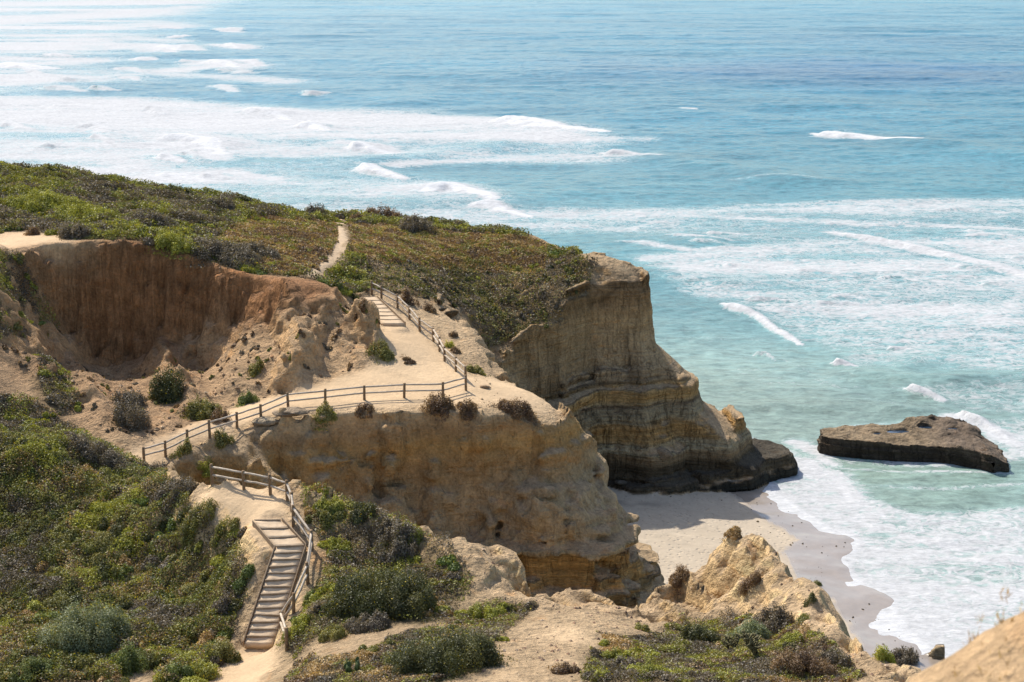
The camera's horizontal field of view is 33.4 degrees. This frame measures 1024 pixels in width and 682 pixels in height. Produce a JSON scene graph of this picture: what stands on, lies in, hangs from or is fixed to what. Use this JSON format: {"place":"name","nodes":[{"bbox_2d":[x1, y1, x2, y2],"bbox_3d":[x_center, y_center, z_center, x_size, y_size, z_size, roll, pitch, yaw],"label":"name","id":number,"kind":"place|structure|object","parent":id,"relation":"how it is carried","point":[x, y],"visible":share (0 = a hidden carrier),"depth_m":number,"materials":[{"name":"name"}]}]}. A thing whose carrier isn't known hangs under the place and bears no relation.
{"place":"outdoors","nodes":[
{"label":"outdoors","id":0,"kind":"place"},
{"bbox_2d":[127,219,469,681],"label":"path","id":1,"kind":"structure","parent":0,"point":[247,506],"depth_m":104.90,"materials":[{"name":"beige sand"}]},
{"bbox_2d":[210,406,231,423],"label":"shrub","id":2,"kind":"object","parent":1,"relation":"on","point":[215,415],"visible":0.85,"depth_m":102.09,"materials":[{"name":"brown plant"}]},
{"bbox_2d":[400,354,415,364],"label":"shrub","id":3,"kind":"object","parent":1,"relation":"on","point":[407,360],"visible":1,"depth_m":110.18,"materials":[{"name":"brown plant"}]},
{"bbox_2d":[343,656,359,671],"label":"prickly pear","id":4,"kind":"object","parent":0,"point":[347,666],"visible":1,"depth_m":65.77,"materials":[{"name":"green plant"}]},
{"bbox_2d":[0,174,944,681],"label":"terrain","id":5,"kind":"structure","parent":0,"point":[542,516],"depth_m":103.94,"materials":[{"name":"stone"}]},
{"bbox_2d":[23,226,40,235],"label":"shrub","id":6,"kind":"object","parent":5,"relation":"on","point":[33,231],"visible":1,"depth_m":119.42,"materials":[{"name":"brown plant"}]},
{"bbox_2d":[6,655,63,681],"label":"shrub","id":7,"kind":"object","parent":5,"relation":"on","point":[35,663],"visible":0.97,"depth_m":72.59,"materials":[{"name":"green plant"}]},
{"bbox_2d":[3,189,93,212],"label":"shrub","id":8,"kind":"object","parent":5,"relation":"on","point":[48,199],"visible":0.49,"depth_m":129.02,"materials":[{"name":"green plant"}]},
{"bbox_2d":[0,247,123,467],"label":"mixed scrub","id":9,"kind":"object","parent":5,"relation":"on","point":[34,424],"visible":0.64,"depth_m":102.43,"materials":[{"name":"green plant"}]},
{"bbox_2d":[12,593,134,664],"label":"shrub","id":10,"kind":"object","parent":5,"relation":"on","point":[71,630],"visible":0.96,"depth_m":74.89,"materials":[{"name":"green plant"}]},
{"bbox_2d":[56,220,94,240],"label":"shrub","id":11,"kind":"object","parent":5,"relation":"on","point":[66,232],"visible":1,"depth_m":116.98,"materials":[{"name":"grey plant"}]},
{"bbox_2d":[35,201,119,223],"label":"shrub","id":12,"kind":"object","parent":5,"relation":"on","point":[73,210],"visible":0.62,"depth_m":126.12,"materials":[{"name":"green plant"}]},
{"bbox_2d":[67,430,130,473],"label":"shrub","id":13,"kind":"object","parent":5,"relation":"on","point":[81,441],"visible":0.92,"depth_m":92.50,"materials":[{"name":"grey plant"}]},
{"bbox_2d":[0,430,254,681],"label":"hill scrub","id":14,"kind":"object","parent":5,"relation":"on","point":[18,548],"visible":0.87,"depth_m":82.70,"materials":[{"name":"green plant"}]},
{"bbox_2d":[109,387,147,409],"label":"shrub","id":15,"kind":"object","parent":5,"relation":"on","point":[123,397],"visible":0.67,"depth_m":104.19,"materials":[{"name":"grey plant"}]},
{"bbox_2d":[109,638,149,677],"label":"shrub","id":16,"kind":"object","parent":5,"relation":"on","point":[130,660],"visible":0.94,"depth_m":72.84,"materials":[{"name":"green plant"}]},
{"bbox_2d":[110,393,151,432],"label":"shrub","id":17,"kind":"object","parent":5,"relation":"on","point":[139,422],"visible":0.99,"depth_m":101.07,"materials":[{"name":"grey plant"}]},
{"bbox_2d":[121,209,181,227],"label":"shrub","id":18,"kind":"object","parent":5,"relation":"on","point":[160,218],"visible":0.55,"depth_m":123.71,"materials":[{"name":"grey plant"}]},
{"bbox_2d":[146,458,167,470],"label":"shrub","id":19,"kind":"object","parent":5,"relation":"on","point":[155,466],"visible":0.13,"depth_m":92.88,"materials":[{"name":"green plant"}]},
{"bbox_2d":[144,363,188,404],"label":"shrub","id":20,"kind":"object","parent":5,"relation":"on","point":[161,390],"visible":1,"depth_m":105.67,"materials":[{"name":"green plant"}]},
{"bbox_2d":[145,475,198,515],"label":"shrub","id":21,"kind":"object","parent":5,"relation":"on","point":[188,484],"visible":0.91,"depth_m":86.35,"materials":[{"name":"grey plant"}]},
{"bbox_2d":[162,183,192,197],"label":"shrub","id":22,"kind":"object","parent":5,"relation":"on","point":[170,186],"visible":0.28,"depth_m":143.72,"materials":[{"name":"green plant"}]},
{"bbox_2d":[167,437,192,460],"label":"shrub","id":23,"kind":"object","parent":5,"relation":"on","point":[186,447],"visible":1,"depth_m":98.67,"materials":[{"name":"green plant"}]},
{"bbox_2d":[164,660,197,681],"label":"shrub","id":24,"kind":"object","parent":5,"relation":"on","point":[185,671],"visible":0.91,"depth_m":71.61,"materials":[{"name":"green plant"}]},
{"bbox_2d":[148,228,215,261],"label":"shrub","id":25,"kind":"object","parent":5,"relation":"on","point":[175,240],"visible":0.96,"depth_m":117.07,"materials":[{"name":"green plant"}]},
{"bbox_2d":[0,247,367,435],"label":"rubble","id":26,"kind":"object","parent":5,"relation":"on","point":[200,375],"visible":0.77,"depth_m":108.41,"materials":[{"name":"stone"}]},
{"bbox_2d":[2,291,379,433],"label":"sparse scrub","id":27,"kind":"object","parent":5,"relation":"on","point":[84,395],"visible":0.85,"depth_m":109.06,"materials":[{"name":"green plant"}]},
{"bbox_2d":[167,497,221,541],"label":"shrub","id":28,"kind":"object","parent":5,"relation":"on","point":[208,505],"visible":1,"depth_m":83.65,"materials":[{"name":"green plant"}]},
{"bbox_2d":[174,393,231,420],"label":"shrub","id":29,"kind":"object","parent":5,"relation":"on","point":[193,409],"visible":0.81,"depth_m":103.25,"materials":[{"name":"green plant"}]},
{"bbox_2d":[196,456,215,481],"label":"shrub","id":30,"kind":"object","parent":5,"relation":"on","point":[206,473],"visible":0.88,"depth_m":98.61,"materials":[{"name":"green plant"}]},
{"bbox_2d":[204,194,234,210],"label":"shrub","id":31,"kind":"object","parent":5,"relation":"on","point":[224,203],"visible":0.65,"depth_m":138.96,"materials":[{"name":"green plant"}]},
{"bbox_2d":[202,636,242,664],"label":"shrub","id":32,"kind":"object","parent":5,"relation":"on","point":[225,651],"visible":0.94,"depth_m":74.34,"materials":[{"name":"green plant"}]},
{"bbox_2d":[209,515,239,552],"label":"shrub","id":33,"kind":"object","parent":5,"relation":"on","point":[234,522],"visible":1,"depth_m":82.53,"materials":[{"name":"green plant"}]},
{"bbox_2d":[214,427,234,449],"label":"shrub","id":34,"kind":"object","parent":5,"relation":"on","point":[222,438],"visible":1,"depth_m":99.57,"materials":[{"name":"green plant"}]},
{"bbox_2d":[183,236,278,271],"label":"shrub","id":35,"kind":"object","parent":5,"relation":"on","point":[224,251],"visible":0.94,"depth_m":117.88,"materials":[{"name":"grey plant"}]},
{"bbox_2d":[233,389,259,407],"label":"shrub","id":36,"kind":"object","parent":5,"relation":"on","point":[246,399],"visible":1,"depth_m":105.82,"materials":[{"name":"green plant"}]},
{"bbox_2d":[246,357,263,377],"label":"shrub","id":37,"kind":"object","parent":5,"relation":"on","point":[255,367],"visible":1,"depth_m":109.05,"materials":[{"name":"green plant"}]},
{"bbox_2d":[234,240,284,259],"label":"shrub","id":38,"kind":"object","parent":5,"relation":"on","point":[262,250],"visible":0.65,"depth_m":121.73,"materials":[{"name":"grey plant"}]},
{"bbox_2d":[210,463,313,651],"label":"wooden fence","id":39,"kind":"object","parent":5,"relation":"on","point":[287,491],"visible":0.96,"depth_m":80.37,"materials":[{"name":"brown wood"}]},
{"bbox_2d":[251,416,279,425],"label":"boulder","id":40,"kind":"object","parent":5,"relation":"on","point":[265,421],"visible":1,"depth_m":101.23,"materials":[{"name":"stone"}]},
{"bbox_2d":[243,517,306,648],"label":"wooden staircase","id":41,"kind":"structure","parent":5,"relation":"on","point":[285,541],"depth_m":78.16,"materials":[{"name":"brown wood"}]},
{"bbox_2d":[272,407,309,416],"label":"boulder","id":42,"kind":"object","parent":5,"relation":"on","point":[292,411],"visible":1,"depth_m":101.05,"materials":[{"name":"stone"}]},
{"bbox_2d":[0,160,582,295],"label":"coastal scrub","id":43,"kind":"object","parent":5,"relation":"on","point":[208,216],"visible":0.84,"depth_m":135.88,"materials":[{"name":"green plant"}]},
{"bbox_2d":[274,613,313,646],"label":"shrub","id":44,"kind":"object","parent":5,"relation":"on","point":[300,622],"visible":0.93,"depth_m":73.90,"materials":[{"name":"green plant"}]},
{"bbox_2d":[142,375,466,460],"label":"wooden fence","id":45,"kind":"object","parent":5,"relation":"on","point":[325,397],"visible":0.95,"depth_m":102.75,"materials":[{"name":"brown wood"}]},
{"bbox_2d":[303,203,333,216],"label":"shrub","id":46,"kind":"object","parent":5,"relation":"on","point":[310,208],"visible":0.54,"depth_m":145.19,"materials":[{"name":"grey plant"}]},
{"bbox_2d":[304,507,341,530],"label":"shrub","id":47,"kind":"object","parent":5,"relation":"on","point":[327,516],"visible":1,"depth_m":81.27,"materials":[{"name":"green plant"}]},
{"bbox_2d":[311,399,337,430],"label":"shrub","id":48,"kind":"object","parent":5,"relation":"on","point":[331,416],"visible":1,"depth_m":101.78,"materials":[{"name":"green plant"}]},
{"bbox_2d":[311,494,348,513],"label":"shrub","id":49,"kind":"object","parent":5,"relation":"on","point":[324,502],"visible":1,"depth_m":81.98,"materials":[{"name":"green plant"}]},
{"bbox_2d":[318,624,350,642],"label":"shrub","id":50,"kind":"object","parent":5,"relation":"on","point":[337,631],"visible":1,"depth_m":71.79,"materials":[{"name":"green plant"}]},
{"bbox_2d":[317,278,351,296],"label":"shrub","id":51,"kind":"object","parent":5,"relation":"on","point":[325,281],"visible":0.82,"depth_m":117.75,"materials":[{"name":"green plant"}]},
{"bbox_2d":[326,534,351,556],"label":"shrub","id":52,"kind":"object","parent":5,"relation":"on","point":[335,543],"visible":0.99,"depth_m":79.78,"materials":[{"name":"green plant"}]},
{"bbox_2d":[342,501,377,526],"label":"shrub","id":53,"kind":"object","parent":5,"relation":"on","point":[359,514],"visible":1,"depth_m":81.14,"materials":[{"name":"green plant"}]},
{"bbox_2d":[354,402,374,420],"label":"shrub","id":54,"kind":"object","parent":5,"relation":"on","point":[368,408],"visible":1,"depth_m":102.72,"materials":[{"name":"brown plant"}]},
{"bbox_2d":[343,609,390,633],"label":"shrub","id":55,"kind":"object","parent":5,"relation":"on","point":[373,622],"visible":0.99,"depth_m":72.02,"materials":[{"name":"grey plant"}]},
{"bbox_2d":[360,338,396,364],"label":"shrub","id":56,"kind":"object","parent":5,"relation":"on","point":[386,354],"visible":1,"depth_m":110.04,"materials":[{"name":"green plant"}]},
{"bbox_2d":[285,481,473,658],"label":"ridge scrub","id":57,"kind":"object","parent":5,"relation":"on","point":[348,561],"visible":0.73,"depth_m":77.89,"materials":[{"name":"green plant"}]},
{"bbox_2d":[211,214,548,275],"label":"dry grass","id":58,"kind":"structure","parent":5,"relation":"on","point":[362,235],"depth_m":137.37,"materials":[{"name":"green plant"}]},
{"bbox_2d":[309,560,453,634],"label":"shrub","id":59,"kind":"object","parent":5,"relation":"on","point":[392,594],"visible":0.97,"depth_m":73.82,"materials":[{"name":"green plant"}]},
{"bbox_2d":[361,295,405,325],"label":"wooden staircase","id":60,"kind":"structure","parent":5,"relation":"on","point":[389,316],"depth_m":118.14,"materials":[{"name":"brown wood"}]},
{"bbox_2d":[366,202,403,217],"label":"shrub","id":61,"kind":"object","parent":5,"relation":"on","point":[387,212],"visible":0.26,"depth_m":150.68,"materials":[{"name":"grey plant"}]},
{"bbox_2d":[370,511,402,542],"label":"shrub","id":62,"kind":"object","parent":5,"relation":"on","point":[382,526],"visible":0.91,"depth_m":80.47,"materials":[{"name":"grey plant"}]},
{"bbox_2d":[373,519,423,568],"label":"shrub","id":63,"kind":"object","parent":5,"relation":"on","point":[405,532],"visible":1,"depth_m":79.44,"materials":[{"name":"grey plant"}]},
{"bbox_2d":[389,520,423,549],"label":"shrub","id":64,"kind":"object","parent":5,"relation":"on","point":[415,534],"visible":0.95,"depth_m":79.75,"materials":[{"name":"green plant"}]},
{"bbox_2d":[401,285,420,306],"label":"shrub","id":65,"kind":"object","parent":5,"relation":"on","point":[406,295],"visible":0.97,"depth_m":121.85,"materials":[{"name":"brown plant"}]},
{"bbox_2d":[370,280,466,374],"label":"wooden fence","id":66,"kind":"object","parent":5,"relation":"on","point":[439,342],"visible":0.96,"depth_m":116.73,"materials":[{"name":"brown wood"}]},
{"bbox_2d":[397,212,440,234],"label":"shrub","id":67,"kind":"object","parent":5,"relation":"on","point":[414,223],"visible":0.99,"depth_m":144.31,"materials":[{"name":"green plant"}]},
{"bbox_2d":[423,300,437,313],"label":"shrub","id":68,"kind":"object","parent":5,"relation":"on","point":[430,309],"visible":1,"depth_m":121.39,"materials":[{"name":"brown plant"}]},
{"bbox_2d":[419,389,457,422],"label":"shrub","id":69,"kind":"object","parent":5,"relation":"on","point":[445,405],"visible":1,"depth_m":103.41,"materials":[{"name":"brown plant"}]},
{"bbox_2d":[373,618,526,681],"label":"shrub","id":70,"kind":"object","parent":5,"relation":"on","point":[438,657],"visible":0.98,"depth_m":64.51,"materials":[{"name":"green plant"}]},
{"bbox_2d":[454,397,477,421],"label":"shrub","id":71,"kind":"object","parent":5,"relation":"on","point":[468,409],"visible":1,"depth_m":103.58,"materials":[{"name":"brown plant"}]},
{"bbox_2d":[467,364,490,376],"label":"shrub","id":72,"kind":"object","parent":5,"relation":"on","point":[477,369],"visible":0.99,"depth_m":111.12,"materials":[{"name":"green plant"}]},
{"bbox_2d":[466,599,505,621],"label":"shrub","id":73,"kind":"object","parent":5,"relation":"on","point":[476,610],"visible":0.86,"depth_m":73.58,"materials":[{"name":"green plant"}]},
{"bbox_2d":[486,397,543,430],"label":"shrub","id":74,"kind":"object","parent":5,"relation":"on","point":[515,410],"visible":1,"depth_m":104.49,"materials":[{"name":"brown plant"}]},
{"bbox_2d":[547,661,580,674],"bbox_3d":[1.881,12.217,64.014,1.230,0.749,1.322,-6,15,-22],"label":"shrub","id":75,"kind":"object","parent":5,"relation":"on","point":[566,667],"visible":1,"depth_m":63.63,"materials":[{"name":"brown plant"}]},
{"bbox_2d":[283,597,866,681],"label":"knoll scrub","id":76,"kind":"object","parent":5,"relation":"on","point":[722,670],"visible":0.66,"depth_m":67.28,"materials":[{"name":"green plant"}]},
{"bbox_2d":[589,668,611,681],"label":"shrub","id":77,"kind":"object","parent":5,"relation":"on","point":[603,671],"visible":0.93,"depth_m":61.92,"materials":[{"name":"green plant"}]},
{"bbox_2d":[598,646,630,659],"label":"shrub","id":78,"kind":"object","parent":5,"relation":"on","point":[614,652],"visible":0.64,"depth_m":67.40,"materials":[{"name":"green plant"}]},
{"bbox_2d":[609,655,637,664],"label":"shrub","id":79,"kind":"object","parent":5,"relation":"on","point":[619,660],"visible":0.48,"depth_m":65.82,"materials":[{"name":"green plant"}]},
{"bbox_2d":[635,622,650,631],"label":"shrub","id":80,"kind":"object","parent":5,"relation":"on","point":[643,627],"visible":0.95,"depth_m":73.94,"materials":[{"name":"green plant"}]},
{"bbox_2d":[627,658,673,681],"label":"shrub","id":81,"kind":"object","parent":5,"relation":"on","point":[650,666],"visible":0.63,"depth_m":62.04,"materials":[{"name":"green plant"}]},
{"bbox_2d":[668,564,689,595],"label":"shrub","id":82,"kind":"object","parent":5,"relation":"on","point":[675,579],"visible":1,"depth_m":84.06,"materials":[{"name":"brown plant"}]},
{"bbox_2d":[480,548,887,681],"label":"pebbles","id":83,"kind":"object","parent":5,"relation":"on","point":[598,638],"visible":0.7,"depth_m":70.75,"materials":[{"name":"stone"}]},
{"bbox_2d":[679,618,720,645],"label":"shrub","id":84,"kind":"object","parent":5,"relation":"on","point":[696,632],"visible":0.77,"depth_m":71.94,"materials":[{"name":"green plant"}]},
{"bbox_2d":[721,633,740,650],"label":"branching cactus","id":85,"kind":"object","parent":5,"relation":"on","point":[732,642],"visible":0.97,"depth_m":69.91,"materials":[{"name":"green plant"}]},
{"bbox_2d":[721,526,742,541],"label":"shrub","id":86,"kind":"object","parent":5,"relation":"on","point":[736,530],"visible":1,"depth_m":84.59,"materials":[{"name":"beige plant"}]},
{"bbox_2d":[732,569,760,596],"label":"shrub","id":87,"kind":"object","parent":5,"relation":"on","point":[753,579],"visible":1,"depth_m":79.27,"materials":[{"name":"brown plant"}]},
{"bbox_2d":[723,616,775,639],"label":"shrub","id":88,"kind":"object","parent":5,"relation":"on","point":[754,626],"visible":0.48,"depth_m":72.20,"materials":[{"name":"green plant"}]},
{"bbox_2d":[739,630,761,656],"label":"branching cactus","id":89,"kind":"object","parent":5,"relation":"on","point":[752,643],"visible":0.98,"depth_m":66.67,"materials":[{"name":"green plant"}]},
{"bbox_2d":[754,601,794,635],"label":"shrub","id":90,"kind":"object","parent":5,"relation":"on","point":[779,615],"visible":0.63,"depth_m":73.89,"materials":[{"name":"grey plant"}]},
{"bbox_2d":[774,629,804,647],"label":"shrub","id":91,"kind":"object","parent":5,"relation":"on","point":[788,637],"visible":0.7,"depth_m":68.93,"materials":[{"name":"green plant"}]},
{"bbox_2d":[781,641,798,654],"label":"branching cactus","id":92,"kind":"object","parent":5,"relation":"on","point":[790,645],"visible":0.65,"depth_m":66.84,"materials":[{"name":"green plant"}]},
{"bbox_2d":[794,613,810,628],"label":"shrub","id":93,"kind":"object","parent":5,"relation":"on","point":[802,618],"visible":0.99,"depth_m":72.50,"materials":[{"name":"green plant"}]},
{"bbox_2d":[770,639,841,680],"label":"shrub","id":94,"kind":"object","parent":5,"relation":"on","point":[805,662],"visible":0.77,"depth_m":62.65,"materials":[{"name":"brown plant"}]},
{"bbox_2d":[802,591,816,606],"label":"shrub","id":95,"kind":"object","parent":5,"relation":"on","point":[812,596],"visible":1,"depth_m":73.88,"materials":[{"name":"green plant"}]},
{"bbox_2d":[816,648,851,668],"bbox_3d":[11.943,12.230,65.040,1.930,1.247,1.472,0,14,0],"label":"shrub","id":96,"kind":"object","parent":5,"relation":"on","point":[834,655],"visible":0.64,"depth_m":64.72,"materials":[{"name":"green plant"}]},
{"bbox_2d":[872,644,895,663],"bbox_3d":[14.070,11.915,64.558,1.051,1.115,1.120,0,14,0],"label":"shrub","id":97,"kind":"object","parent":5,"relation":"on","point":[880,654],"visible":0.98,"depth_m":64.31,"materials":[{"name":"green plant"}]},
{"bbox_2d":[889,645,919,666],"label":"shrub","id":98,"kind":"object","parent":5,"relation":"on","point":[905,657],"visible":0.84,"depth_m":104.54,"materials":[{"name":"grey plant"}]},
{"bbox_2d":[0,0,1023,657],"bbox_3d":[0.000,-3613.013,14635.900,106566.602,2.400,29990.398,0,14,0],"label":"sea","id":99,"kind":"structure","parent":0,"point":[808,214],"depth_m":323.10,"materials":[{"name":"liquid"}]},
{"bbox_2d":[817,414,1009,472],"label":"sea rock","id":100,"kind":"object","parent":99,"relation":"in","point":[932,438],"visible":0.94,"depth_m":145.32,"materials":[{"name":"stone"}]},
{"bbox_2d":[403,227,797,495],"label":"headland","id":101,"kind":"structure","parent":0,"point":[609,372],"depth_m":136.69,"materials":[{"name":"stone"}]},
{"bbox_2d":[365,253,597,348],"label":"slope scrub","id":102,"kind":"object","parent":101,"relation":"on","point":[446,284],"visible":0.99,"depth_m":133.31,"materials":[{"name":"green plant"}]},
{"bbox_2d":[657,447,672,459],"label":"boulder","id":103,"kind":"object","parent":101,"relation":"on","point":[664,453],"visible":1,"depth_m":135.35,"materials":[{"name":"stone"}]},
{"bbox_2d":[608,480,941,670],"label":"beach","id":104,"kind":"structure","parent":0,"point":[689,530],"depth_m":125.49,"materials":[{"name":"beige sand"}]},
{"bbox_2d":[907,611,1023,681],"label":"hillside","id":105,"kind":"structure","parent":0,"point":[964,659],"depth_m":10.21,"materials":[{"name":"stone"}]},
{"bbox_2d":[952,587,1021,679],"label":"dry grass","id":106,"kind":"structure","parent":0,"point":[999,621],"depth_m":10.59,"materials":[{"name":"beige plant"}]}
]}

